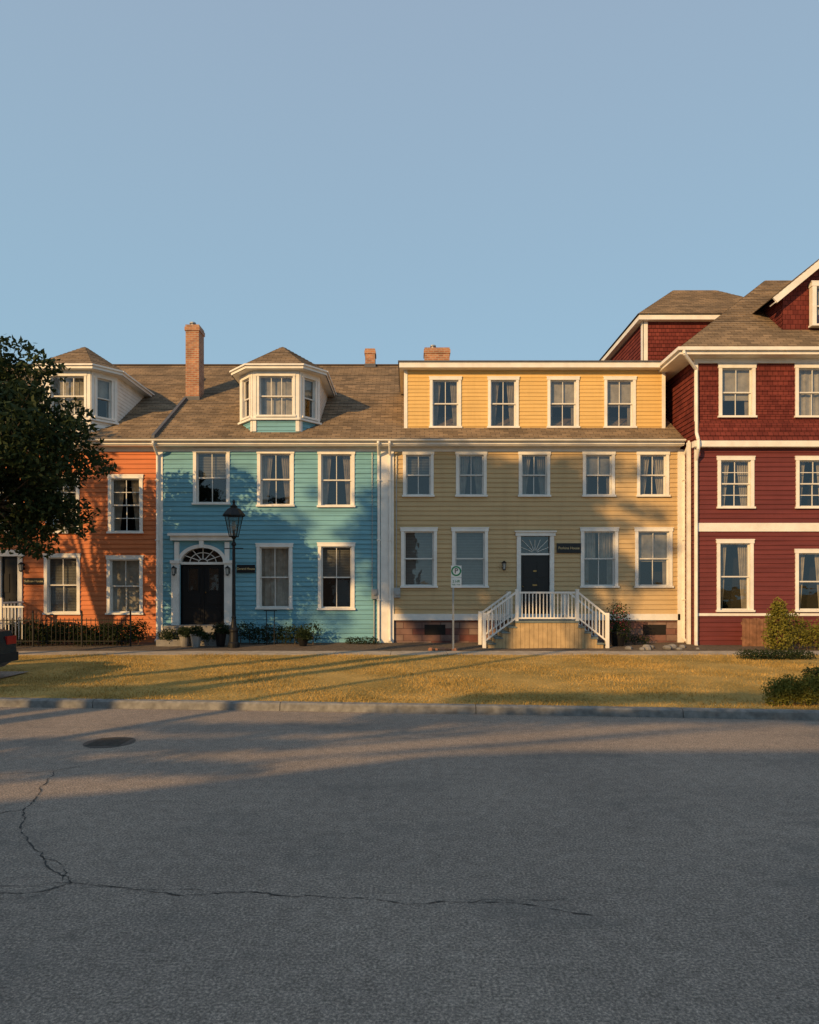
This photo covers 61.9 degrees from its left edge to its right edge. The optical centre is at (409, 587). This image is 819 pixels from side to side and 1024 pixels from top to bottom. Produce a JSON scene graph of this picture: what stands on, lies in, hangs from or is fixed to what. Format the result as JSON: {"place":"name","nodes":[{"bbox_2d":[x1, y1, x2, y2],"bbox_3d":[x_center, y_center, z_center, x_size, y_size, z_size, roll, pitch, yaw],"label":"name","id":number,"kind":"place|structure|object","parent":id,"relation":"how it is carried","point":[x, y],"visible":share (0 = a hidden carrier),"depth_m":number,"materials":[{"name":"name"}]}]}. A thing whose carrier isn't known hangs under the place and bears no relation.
{"place":"outdoors","nodes":[
{"label":"outdoors","id":0,"kind":"place"},
{"bbox_2d":[0,671,28,677],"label":"driveway","id":1,"kind":"structure","parent":0,"point":[3,674],"depth_m":13.87,"materials":[{"name":"concrete"}]},
{"bbox_2d":[0,629,18,666],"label":"parked car","id":2,"kind":"object","parent":1,"relation":"on","point":[9,652],"visible":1,"depth_m":13.23,"materials":[{"name":"paint"}]},
{"bbox_2d":[173,543,183,623],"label":"walls","id":3,"kind":"structure","parent":0,"point":[181,590],"depth_m":24.00,"materials":[{"name":"wood"}]},
{"bbox_2d":[184,399,349,606],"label":"room interiors","id":4,"kind":"object","parent":3,"relation":"attached to","point":[329,584],"visible":0.16,"depth_m":22.57,"materials":[{"name":"black"}]},
{"bbox_2d":[153,364,391,438],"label":"roof","id":5,"kind":"structure","parent":3,"relation":"on","point":[356,406],"depth_m":23.51,"materials":[{"name":"brown wood"}]},
{"bbox_2d":[184,364,375,399],"bbox_3d":[-4.720,-7.756,26.533,7.862,2.862,0.840,0,0,-29],"label":"chimney flashing","id":6,"kind":"object","parent":5,"relation":"attached to","point":[199,397],"visible":0.23,"depth_m":24.47,"materials":[{"name":"grey metal"}]},
{"bbox_2d":[242,376,327,431],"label":"dormer walls","id":7,"kind":"structure","parent":5,"relation":"on","point":[275,425],"depth_m":21.85,"materials":[{"name":"wood"}]},
{"bbox_2d":[238,371,321,431],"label":"dormer trim","id":8,"kind":"structure","parent":7,"relation":"attached to","point":[299,419],"depth_m":21.84,"materials":[{"name":"white wood"}]},
{"bbox_2d":[229,363,336,396],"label":"dormer eaves","id":9,"kind":"object","parent":7,"relation":"attached to","point":[237,373],"visible":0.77,"depth_m":21.80,"materials":[{"name":"white wood"}]},
{"bbox_2d":[247,347,322,368],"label":"dormer roof","id":10,"kind":"structure","parent":7,"relation":"on","point":[282,355],"depth_m":22.08,"materials":[{"name":"brown wood"}]},
{"bbox_2d":[0,707,818,1023],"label":"road","id":11,"kind":"structure","parent":0,"point":[676,861],"depth_m":4.62,"materials":[{"name":"grey asphalt"}]},
{"bbox_2d":[83,737,135,747],"bbox_3d":[-3.680,1.891,8.378,0.600,0.009,0.600,0,0,0],"label":"manhole cover","id":12,"kind":"object","parent":11,"relation":"on","point":[108,742],"visible":1,"depth_m":8.32,"materials":[{"name":"metal"}]},
{"bbox_2d":[0,766,590,914],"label":"road cracks","id":13,"kind":"object","parent":11,"relation":"on","point":[20,826],"visible":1,"depth_m":4.29,"materials":[{"name":"black asphalt"}]},
{"bbox_2d":[0,697,818,719],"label":"kerb","id":14,"kind":"structure","parent":11,"relation":"on","point":[671,712],"depth_m":10.36,"materials":[{"name":"concrete"}]},
{"bbox_2d":[0,653,818,709],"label":"lawn","id":15,"kind":"structure","parent":0,"point":[345,676],"depth_m":13.22,"materials":[{"name":"green plant"}]},
{"bbox_2d":[0,334,119,559],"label":"street tree","id":16,"kind":"object","parent":15,"relation":"on","point":[39,468],"visible":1,"depth_m":16.43,"materials":[{"name":"green plant"}]},
{"bbox_2d":[735,649,816,659],"bbox_3d":[9.006,1.648,16.802,2.020,0.336,0.815,0,0,0],"label":"garden shrub","id":17,"kind":"object","parent":15,"relation":"on","point":[791,654],"visible":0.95,"depth_m":16.69,"materials":[{"name":"green plant"}]},
{"bbox_2d":[760,673,818,706],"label":"kerbside shrub","id":18,"kind":"object","parent":15,"relation":"on","point":[786,691],"visible":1,"depth_m":10.30,"materials":[{"name":"green plant"}]},
{"bbox_2d":[801,663,818,687],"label":"kerbside shrub","id":19,"kind":"object","parent":15,"relation":"on","point":[815,672],"visible":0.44,"depth_m":10.77,"materials":[{"name":"green plant"}]},
{"bbox_2d":[0,0,818,363],"label":"sky","id":20,"kind":"structure","parent":0,"point":[321,181],"materials":[{"name":"blue"}]},
{"bbox_2d":[16,642,818,650],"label":"planting bed","id":21,"kind":"object","parent":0,"point":[344,646],"visible":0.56,"depth_m":19.91,"materials":[{"name":"soil"}]},
{"bbox_2d":[0,598,23,638],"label":"stoop railing","id":22,"kind":"object","parent":21,"relation":"on","point":[3,607],"visible":0.71,"depth_m":20.56,"materials":[{"name":"white wood"}]},
{"bbox_2d":[0,610,130,646],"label":"iron fence","id":23,"kind":"object","parent":21,"relation":"on","point":[64,620],"visible":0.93,"depth_m":20.30,"materials":[{"name":"black metal"}]},
{"bbox_2d":[0,452,155,642],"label":"walls","id":24,"kind":"structure","parent":21,"relation":"on","point":[93,549],"depth_m":21.76,"materials":[{"name":"orange wood"}]},
{"bbox_2d":[0,550,24,624],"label":"door","id":25,"kind":"structure","parent":24,"relation":"attached to","point":[11,582],"depth_m":21.80,"materials":[{"name":"white paint"}]},
{"bbox_2d":[18,562,24,571],"bbox_3d":[-12.312,-0.662,21.655,0.180,0.330,0.230,0,0,0],"label":"wall lantern","id":26,"kind":"object","parent":24,"relation":"attached to","point":[21,563],"depth_m":21.60,"materials":[{"name":"black metal"}]},
{"bbox_2d":[24,578,43,583],"bbox_3d":[-11.958,-0.208,21.725,0.625,0.208,0.030,0,0,0],"label":"house sign","id":27,"kind":"object","parent":24,"relation":"attached to","point":[39,580],"visible":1,"depth_m":21.71,"materials":[{"name":"black paint"}]},
{"bbox_2d":[14,373,143,614],"bbox_3d":[-11.072,-3.008,22.100,5.216,7.724,0.830,0,0,0],"label":"window trim","id":28,"kind":"structure","parent":24,"relation":"attached to","point":[109,558],"depth_m":21.73,"materials":[{"name":"white wood"}]},
{"bbox_2d":[48,377,138,612],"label":"window sashes","id":29,"kind":"object","parent":28,"relation":"in","point":[114,518],"depth_m":21.85,"materials":[{"name":"white wood"}]},
{"bbox_2d":[50,378,138,610],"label":"curtains","id":30,"kind":"object","parent":28,"relation":"attached to","point":[119,593],"visible":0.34,"depth_m":21.94,"materials":[{"name":"fabric"}]},
{"bbox_2d":[27,439,156,451],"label":"eaves","id":31,"kind":"object","parent":24,"relation":"on","point":[126,445],"visible":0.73,"depth_m":21.44,"materials":[{"name":"white paint"}]},
{"bbox_2d":[6,617,151,644],"bbox_3d":[-10.372,1.382,20.903,4.875,1.008,0.856,0,0,0],"label":"hedge","id":32,"kind":"object","parent":21,"relation":"on","point":[90,631],"visible":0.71,"depth_m":20.78,"materials":[{"name":"green plant"}]},
{"bbox_2d":[177,626,190,646],"bbox_3d":[-6.648,1.439,20.265,0.582,0.622,0.470,0,0,40],"label":"flower planter","id":33,"kind":"object","parent":21,"relation":"on","point":[184,637],"visible":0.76,"depth_m":20.18,"materials":[{"name":"ceramic"}]},
{"bbox_2d":[157,627,215,644],"bbox_3d":[-6.640,1.491,20.613,1.919,0.618,0.541,0,0,0],"label":"front shrub","id":34,"kind":"object","parent":21,"relation":"on","point":[170,635],"visible":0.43,"depth_m":20.52,"materials":[{"name":"green plant"}]},
{"bbox_2d":[156,624,230,646],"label":"entrance steps","id":35,"kind":"structure","parent":21,"relation":"on","point":[175,642],"depth_m":20.77,"materials":[{"name":"grey stone"}]},
{"bbox_2d":[188,625,205,646],"bbox_3d":[-6.243,1.419,20.077,0.580,0.662,0.502,0,0,0],"label":"flower planter","id":36,"kind":"object","parent":21,"relation":"on","point":[195,635],"visible":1,"depth_m":19.99,"materials":[{"name":"ceramic"}]},
{"bbox_2d":[211,623,229,646],"bbox_3d":[-5.618,1.395,20.383,0.551,0.710,0.573,0,0,-37],"label":"flower planter","id":37,"kind":"object","parent":21,"relation":"on","point":[221,631],"visible":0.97,"depth_m":20.28,"materials":[{"name":"black paint"}]},
{"bbox_2d":[222,500,244,647],"bbox_3d":[-5.148,-0.400,20.000,0.628,4.400,0.628,0,0,-23],"label":"street lamp","id":38,"kind":"object","parent":21,"relation":"on","point":[233,510],"visible":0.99,"depth_m":19.95,"materials":[{"name":"black metal"}]},
{"bbox_2d":[264,610,276,644],"bbox_3d":[-4.260,1.218,20.900,0.400,1.064,0.027,0,0,0],"label":"iron handrail","id":39,"kind":"object","parent":21,"relation":"on","point":[266,625],"visible":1,"depth_m":20.89,"materials":[{"name":"black metal"}]},
{"bbox_2d":[163,452,380,642],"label":"walls","id":40,"kind":"structure","parent":21,"relation":"on","point":[305,524],"depth_m":21.76,"materials":[{"name":"blue wood"}]},
{"bbox_2d":[237,565,254,572],"bbox_3d":[-5.208,-0.604,21.725,0.583,0.250,0.030,0,0,0],"label":"house sign","id":41,"kind":"object","parent":40,"relation":"attached to","point":[246,567],"visible":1,"depth_m":21.71,"materials":[{"name":"black paint"}]},
{"bbox_2d":[152,439,386,451],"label":"eaves","id":42,"kind":"object","parent":40,"relation":"attached to","point":[253,445],"visible":1,"depth_m":21.42,"materials":[{"name":"white paint"}]},
{"bbox_2d":[192,373,355,609],"bbox_3d":[-4.323,-3.081,22.100,5.216,7.578,0.830,0,0,0],"label":"window trim","id":43,"kind":"structure","parent":40,"relation":"attached to","point":[195,451],"depth_m":21.73,"materials":[{"name":"white wood"}]},
{"bbox_2d":[197,377,350,607],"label":"window sashes","id":44,"kind":"object","parent":43,"relation":"in","point":[276,480],"depth_m":21.85,"materials":[{"name":"white wood"}]},
{"bbox_2d":[199,378,349,605],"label":"curtains","id":45,"kind":"object","parent":43,"relation":"attached to","point":[274,562],"visible":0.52,"depth_m":21.97,"materials":[{"name":"fabric"}]},
{"bbox_2d":[157,449,393,642],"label":"corner boards","id":46,"kind":"object","parent":40,"relation":"attached to","point":[384,546],"visible":0.78,"depth_m":21.71,"materials":[{"name":"white paint"}]},
{"bbox_2d":[371,453,376,641],"bbox_3d":[-1.115,-1.275,21.660,0.188,6.050,0.180,0,0,0],"label":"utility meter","id":47,"kind":"object","parent":40,"relation":"attached to","point":[374,594],"visible":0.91,"depth_m":21.71,"materials":[{"name":"metal"}]},
{"bbox_2d":[237,621,324,643],"bbox_3d":[-4.097,1.432,21.199,2.963,0.822,0.557,0,0,0],"label":"front shrub","id":48,"kind":"object","parent":21,"relation":"on","point":[270,629],"visible":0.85,"depth_m":21.15,"materials":[{"name":"green plant"}]},
{"bbox_2d":[294,629,313,645],"bbox_3d":[-3.172,1.490,20.579,0.591,0.519,0.451,0,0,29],"label":"flower planter","id":49,"kind":"object","parent":21,"relation":"on","point":[303,637],"visible":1,"depth_m":20.49,"materials":[{"name":"black paint"}]},
{"bbox_2d":[345,636,377,643],"bbox_3d":[-1.493,1.648,21.199,1.062,0.322,0.342,0,0,0],"label":"front shrub","id":50,"kind":"object","parent":21,"relation":"on","point":[362,641],"visible":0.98,"depth_m":21.17,"materials":[{"name":"green plant"}]},
{"bbox_2d":[428,647,457,650],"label":"garden rocks","id":51,"kind":"object","parent":21,"relation":"on","point":[441,649],"visible":0.89,"depth_m":18.96,"materials":[{"name":"stone"}]},
{"bbox_2d":[451,566,460,650],"bbox_3d":[1.293,0.593,18.913,0.290,2.415,0.054,0,0,0],"label":"parking sign","id":52,"kind":"object","parent":21,"relation":"on","point":[455,576],"visible":0.99,"depth_m":18.89,"materials":[{"name":"metal"}]},
{"bbox_2d":[394,450,683,641],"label":"trim boards","id":53,"kind":"object","parent":21,"relation":"on","point":[678,617],"depth_m":21.72,"materials":[{"name":"white paint"}]},
{"bbox_2d":[394,452,677,613],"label":"walls","id":54,"kind":"structure","parent":53,"relation":"on","point":[503,511],"depth_m":21.76,"materials":[{"name":"yellow wood"}]},
{"bbox_2d":[394,456,399,597],"bbox_3d":[-0.396,-1.944,21.670,0.208,4.512,0.200,0,0,0],"label":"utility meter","id":55,"kind":"object","parent":54,"relation":"attached to","point":[396,592],"visible":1,"depth_m":21.70,"materials":[{"name":"metal"}]},
{"bbox_2d":[514,531,556,616],"bbox_3d":[4.010,-0.436,21.770,1.328,2.752,0.240,0,0,0],"label":"door surround","id":56,"kind":"object","parent":54,"relation":"attached to","point":[550,534],"visible":0.83,"depth_m":21.71,"materials":[{"name":"white wood"}]},
{"bbox_2d":[521,536,548,613],"bbox_3d":[4.010,-0.363,21.910,0.928,2.607,0.160,0,0,0],"label":"front door","id":57,"kind":"structure","parent":56,"relation":"attached to","point":[539,564],"depth_m":21.85,"materials":[{"name":"black paint"}]},
{"bbox_2d":[521,540,548,551],"bbox_3d":[4.010,-1.339,21.830,0.933,0.401,0.015,0,0,0],"label":"fanlight","id":58,"kind":"object","parent":56,"relation":"attached to","point":[537,546],"visible":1,"depth_m":21.82,"materials":[{"name":"white paint"}]},
{"bbox_2d":[386,439,685,451],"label":"eaves","id":59,"kind":"object","parent":54,"relation":"attached to","point":[551,445],"visible":1,"depth_m":21.44,"materials":[{"name":"white paint"}]},
{"bbox_2d":[400,376,673,587],"bbox_3d":[4.052,-3.435,22.008,8.716,6.871,0.645,0,0,0],"label":"window trim","id":60,"kind":"structure","parent":54,"relation":"attached to","point":[615,530],"depth_m":21.73,"materials":[{"name":"white wood"}]},
{"bbox_2d":[404,381,667,585],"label":"window sashes","id":61,"kind":"object","parent":60,"relation":"attached to","point":[533,456],"depth_m":21.85,"materials":[{"name":"white wood"}]},
{"bbox_2d":[406,382,666,584],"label":"curtains","id":62,"kind":"object","parent":60,"relation":"attached to","point":[645,545],"visible":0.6,"depth_m":21.95,"materials":[{"name":"fabric"}]},
{"bbox_2d":[557,543,580,552],"bbox_3d":[5.073,-1.260,21.725,0.771,0.312,0.030,0,0,0],"label":"house sign","id":63,"kind":"object","parent":54,"relation":"attached to","point":[567,546],"visible":1,"depth_m":21.71,"materials":[{"name":"black paint"}]},
{"bbox_2d":[478,589,608,647],"bbox_3d":[3.950,0.920,20.737,3.666,1.760,1.974,0,0,0],"label":"stoop railing","id":64,"kind":"object","parent":21,"relation":"on","point":[482,632],"visible":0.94,"depth_m":19.78,"materials":[{"name":"white wood"}]},
{"bbox_2d":[486,621,602,648],"bbox_3d":[3.950,1.430,20.710,3.326,0.840,1.920,0,0,0],"label":"stoop skirt","id":65,"kind":"object","parent":21,"relation":"on","point":[547,635],"visible":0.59,"depth_m":19.75,"materials":[{"name":"beige wood"}]},
{"bbox_2d":[486,618,603,644],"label":"stoop deck","id":66,"kind":"structure","parent":65,"relation":"on","point":[489,642],"depth_m":19.73,"materials":[{"name":"grey wood"}]},
{"bbox_2d":[606,599,633,645],"bbox_3d":[6.271,1.042,20.390,0.860,1.415,0.748,0,0,0],"label":"flower planter","id":67,"kind":"object","parent":21,"relation":"on","point":[618,636],"visible":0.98,"depth_m":20.27,"materials":[{"name":"black paint"}]},
{"bbox_2d":[625,635,651,644],"bbox_3d":[6.992,1.605,21.104,1.007,0.390,0.441,0,0,0],"label":"front shrub","id":68,"kind":"object","parent":21,"relation":"on","point":[638,638],"visible":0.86,"depth_m":21.08,"materials":[{"name":"green plant"}]},
{"bbox_2d":[625,644,699,649],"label":"garden rocks","id":69,"kind":"object","parent":21,"relation":"on","point":[650,647],"visible":0.96,"depth_m":19.34,"materials":[{"name":"stone"}]},
{"bbox_2d":[684,449,693,644],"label":"side walls","id":70,"kind":"structure","parent":21,"relation":"on","point":[692,546],"depth_m":21.12,"materials":[{"name":"wood"}]},
{"bbox_2d":[682,350,699,645],"bbox_3d":[8.576,-2.657,20.705,0.453,8.905,0.982,0,0,30],"label":"downspout","id":71,"kind":"object","parent":21,"relation":"on","point":[688,533],"visible":0.98,"depth_m":21.10,"materials":[{"name":"white paint"}]},
{"bbox_2d":[692,363,818,644],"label":"trim bands","id":72,"kind":"object","parent":21,"relation":"on","point":[758,527],"depth_m":20.85,"materials":[{"name":"white paint"}]},
{"bbox_2d":[741,618,769,645],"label":"wooden fence panel","id":73,"kind":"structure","parent":21,"relation":"on","point":[753,629],"depth_m":20.30,"materials":[{"name":"brown wood"}]},
{"bbox_2d":[698,448,818,644],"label":"walls","id":74,"kind":"structure","parent":21,"relation":"on","point":[774,502],"depth_m":20.89,"materials":[{"name":"red wood"}]},
{"bbox_2d":[695,421,818,440],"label":"shingle skirt","id":75,"kind":"object","parent":74,"relation":"attached to","point":[758,430],"visible":1,"depth_m":20.79,"materials":[{"name":"red wood"}]},
{"bbox_2d":[716,280,818,611],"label":"window trim","id":76,"kind":"structure","parent":74,"relation":"attached to","point":[813,286],"depth_m":20.86,"materials":[{"name":"white wood"}]},
{"bbox_2d":[720,289,818,608],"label":"curtains","id":77,"kind":"object","parent":76,"relation":"attached to","point":[742,380],"visible":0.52,"depth_m":21.09,"materials":[{"name":"fabric"}]},
{"bbox_2d":[720,287,818,609],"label":"window sashes","id":78,"kind":"object","parent":76,"relation":"attached to","point":[748,472],"depth_m":20.95,"materials":[{"name":"white wood"}]},
{"bbox_2d":[761,597,796,650],"bbox_3d":[10.383,1.085,19.199,0.972,1.671,0.795,0,0,0],"label":"conical shrub","id":79,"kind":"object","parent":21,"relation":"on","point":[777,613],"visible":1,"depth_m":19.11,"materials":[{"name":"green plant"}]},
{"bbox_2d":[785,609,818,649],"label":"garden shrub","id":80,"kind":"object","parent":21,"relation":"on","point":[804,633],"visible":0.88,"depth_m":19.32,"materials":[{"name":"green plant"}]},
{"bbox_2d":[19,651,818,654],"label":"sidewalk","id":81,"kind":"structure","parent":0,"point":[373,652],"depth_m":18.37,"materials":[{"name":"concrete"}]},
{"bbox_2d":[407,370,661,426],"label":"dormer walls","id":82,"kind":"structure","parent":0,"point":[532,398],"depth_m":22.19,"materials":[{"name":"yellow wood"}]},
{"bbox_2d":[698,364,818,420],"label":"shingle walls","id":83,"kind":"structure","parent":0,"point":[775,392],"depth_m":20.89,"materials":[{"name":"red wood"}]},
{"bbox_3d":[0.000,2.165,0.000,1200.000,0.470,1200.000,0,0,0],"label":"ground","id":84,"kind":"structure","parent":0,"visible":0},
{"bbox_2d":[167,533,232,624],"bbox_3d":[-6.604,-0.090,21.725,2.073,3.279,0.390,0,0,0],"label":"entrance surround","id":85,"kind":"object","parent":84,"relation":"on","point":[177,561],"visible":0.79,"depth_m":21.66,"materials":[{"name":"white wood"}]},
{"bbox_2d":[174,541,230,624],"bbox_3d":[-6.604,0.125,21.770,1.833,3.250,0.001,0,0,0],"label":"entrance panel","id":86,"kind":"object","parent":85,"relation":"attached to","point":[219,545],"visible":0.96,"depth_m":21.77,"materials":[{"name":"white wood"}]},
{"bbox_2d":[185,550,219,561],"bbox_3d":[-6.604,-1.046,21.830,1.185,0.452,0.020,0,0,0],"label":"fanlight","id":87,"kind":"object","parent":85,"relation":"attached to","point":[200,558],"visible":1,"depth_m":21.82,"materials":[{"name":"white paint"}]},
{"bbox_2d":[182,565,223,624],"bbox_3d":[-6.604,0.219,21.905,1.400,1.922,0.070,0,0,0],"label":"double door","id":88,"kind":"structure","parent":85,"relation":"attached to","point":[200,606],"depth_m":21.90,"materials":[{"name":"black paint"}]},
{"bbox_2d":[394,620,676,642],"bbox_3d":[4.060,1.467,21.880,9.120,0.867,0.180,0,0,0],"label":"foundation","id":89,"kind":"object","parent":84,"relation":"on","point":[466,631],"visible":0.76,"depth_m":21.80,"materials":[{"name":"brick"}]},
{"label":"rear walls","id":90,"kind":"object","parent":84,"relation":"on","visible":0},
{"bbox_2d":[610,299,781,450],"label":"side shingles","id":91,"kind":"object","parent":90,"relation":"attached to","point":[665,339],"visible":0.26,"depth_m":23.25,"materials":[{"name":"red wood"}]},
{"bbox_2d":[601,260,818,382],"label":"eaves","id":92,"kind":"object","parent":90,"relation":"on","point":[674,363],"visible":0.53,"depth_m":20.83,"materials":[{"name":"white paint"}]},
{"bbox_2d":[600,259,818,359],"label":"hip roof","id":93,"kind":"structure","parent":92,"relation":"on","point":[745,320],"depth_m":22.52,"materials":[{"name":"brown wood"}]},
{"bbox_2d":[782,269,818,329],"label":"gable wall","id":94,"kind":"structure","parent":92,"relation":"attached to","point":[795,308],"depth_m":21.50,"materials":[{"name":"red wood"}]},
{"bbox_2d":[722,370,818,608],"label":"room interiors","id":95,"kind":"object","parent":90,"relation":"attached to","point":[732,597],"depth_m":21.70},
{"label":"rear walls","id":96,"kind":"object","parent":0,"visible":0},
{"bbox_2d":[1,397,135,607],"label":"room interiors","id":97,"kind":"object","parent":96,"relation":"attached to","point":[101,408],"depth_m":22.57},
{"bbox_2d":[2,364,214,438],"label":"roof","id":98,"kind":"structure","parent":96,"relation":"attached to","point":[145,417],"depth_m":24.57,"materials":[{"name":"brown wood"}]},
{"bbox_2d":[50,378,143,431],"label":"dormer walls","id":99,"kind":"structure","parent":98,"relation":"on","point":[129,398],"depth_m":23.01,"materials":[{"name":"white wood"}]},
{"bbox_2d":[37,371,118,431],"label":"dormer trim","id":100,"kind":"structure","parent":99,"relation":"attached to","point":[90,390],"depth_m":21.85,"materials":[{"name":"white wood"}]},
{"bbox_2d":[51,347,120,369],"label":"dormer roof","id":101,"kind":"structure","parent":99,"relation":"on","point":[83,355],"depth_m":22.15,"materials":[{"name":"brown wood"}]},
{"bbox_2d":[27,363,154,396],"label":"dormer eaves","id":102,"kind":"object","parent":99,"relation":"attached to","point":[131,382],"visible":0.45,"depth_m":22.03,"materials":[{"name":"white wood"}]},
{"bbox_2d":[151,395,185,437],"bbox_3d":[-8.050,-6.454,24.000,0.100,3.569,5.200,0,0,0],"label":"party flashing","id":103,"kind":"object","parent":98,"relation":"attached to","point":[167,418],"visible":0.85,"depth_m":22.73,"materials":[{"name":"grey metal"}]},
{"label":"rear walls","id":104,"kind":"object","parent":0,"visible":0},
{"bbox_2d":[406,382,662,584],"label":"room interiors","id":105,"kind":"object","parent":104,"relation":"attached to","point":[645,567],"visible":0.12,"depth_m":22.57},
{"bbox_2d":[387,364,683,438],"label":"roof","id":106,"kind":"structure","parent":104,"relation":"on","point":[396,429],"depth_m":21.97,"materials":[{"name":"brown wood"}]},
{"bbox_2d":[399,362,664,427],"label":"dormer trim","id":107,"kind":"structure","parent":106,"relation":"on","point":[404,367],"depth_m":21.90,"materials":[{"name":"white wood"}]},
{"bbox_2d":[398,360,662,390],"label":"dormer flat roof","id":108,"kind":"structure","parent":107,"relation":"on","point":[523,361],"depth_m":21.86,"materials":[{"name":"grey metal"}]},
{"bbox_2d":[423,347,449,359],"bbox_3d":[1.080,-8.250,27.000,1.040,2.300,0.660,0,0,0],"label":"chimney","id":109,"kind":"object","parent":108,"relation":"on","point":[436,353],"visible":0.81,"depth_m":26.70,"materials":[{"name":"brick"}]}
]}

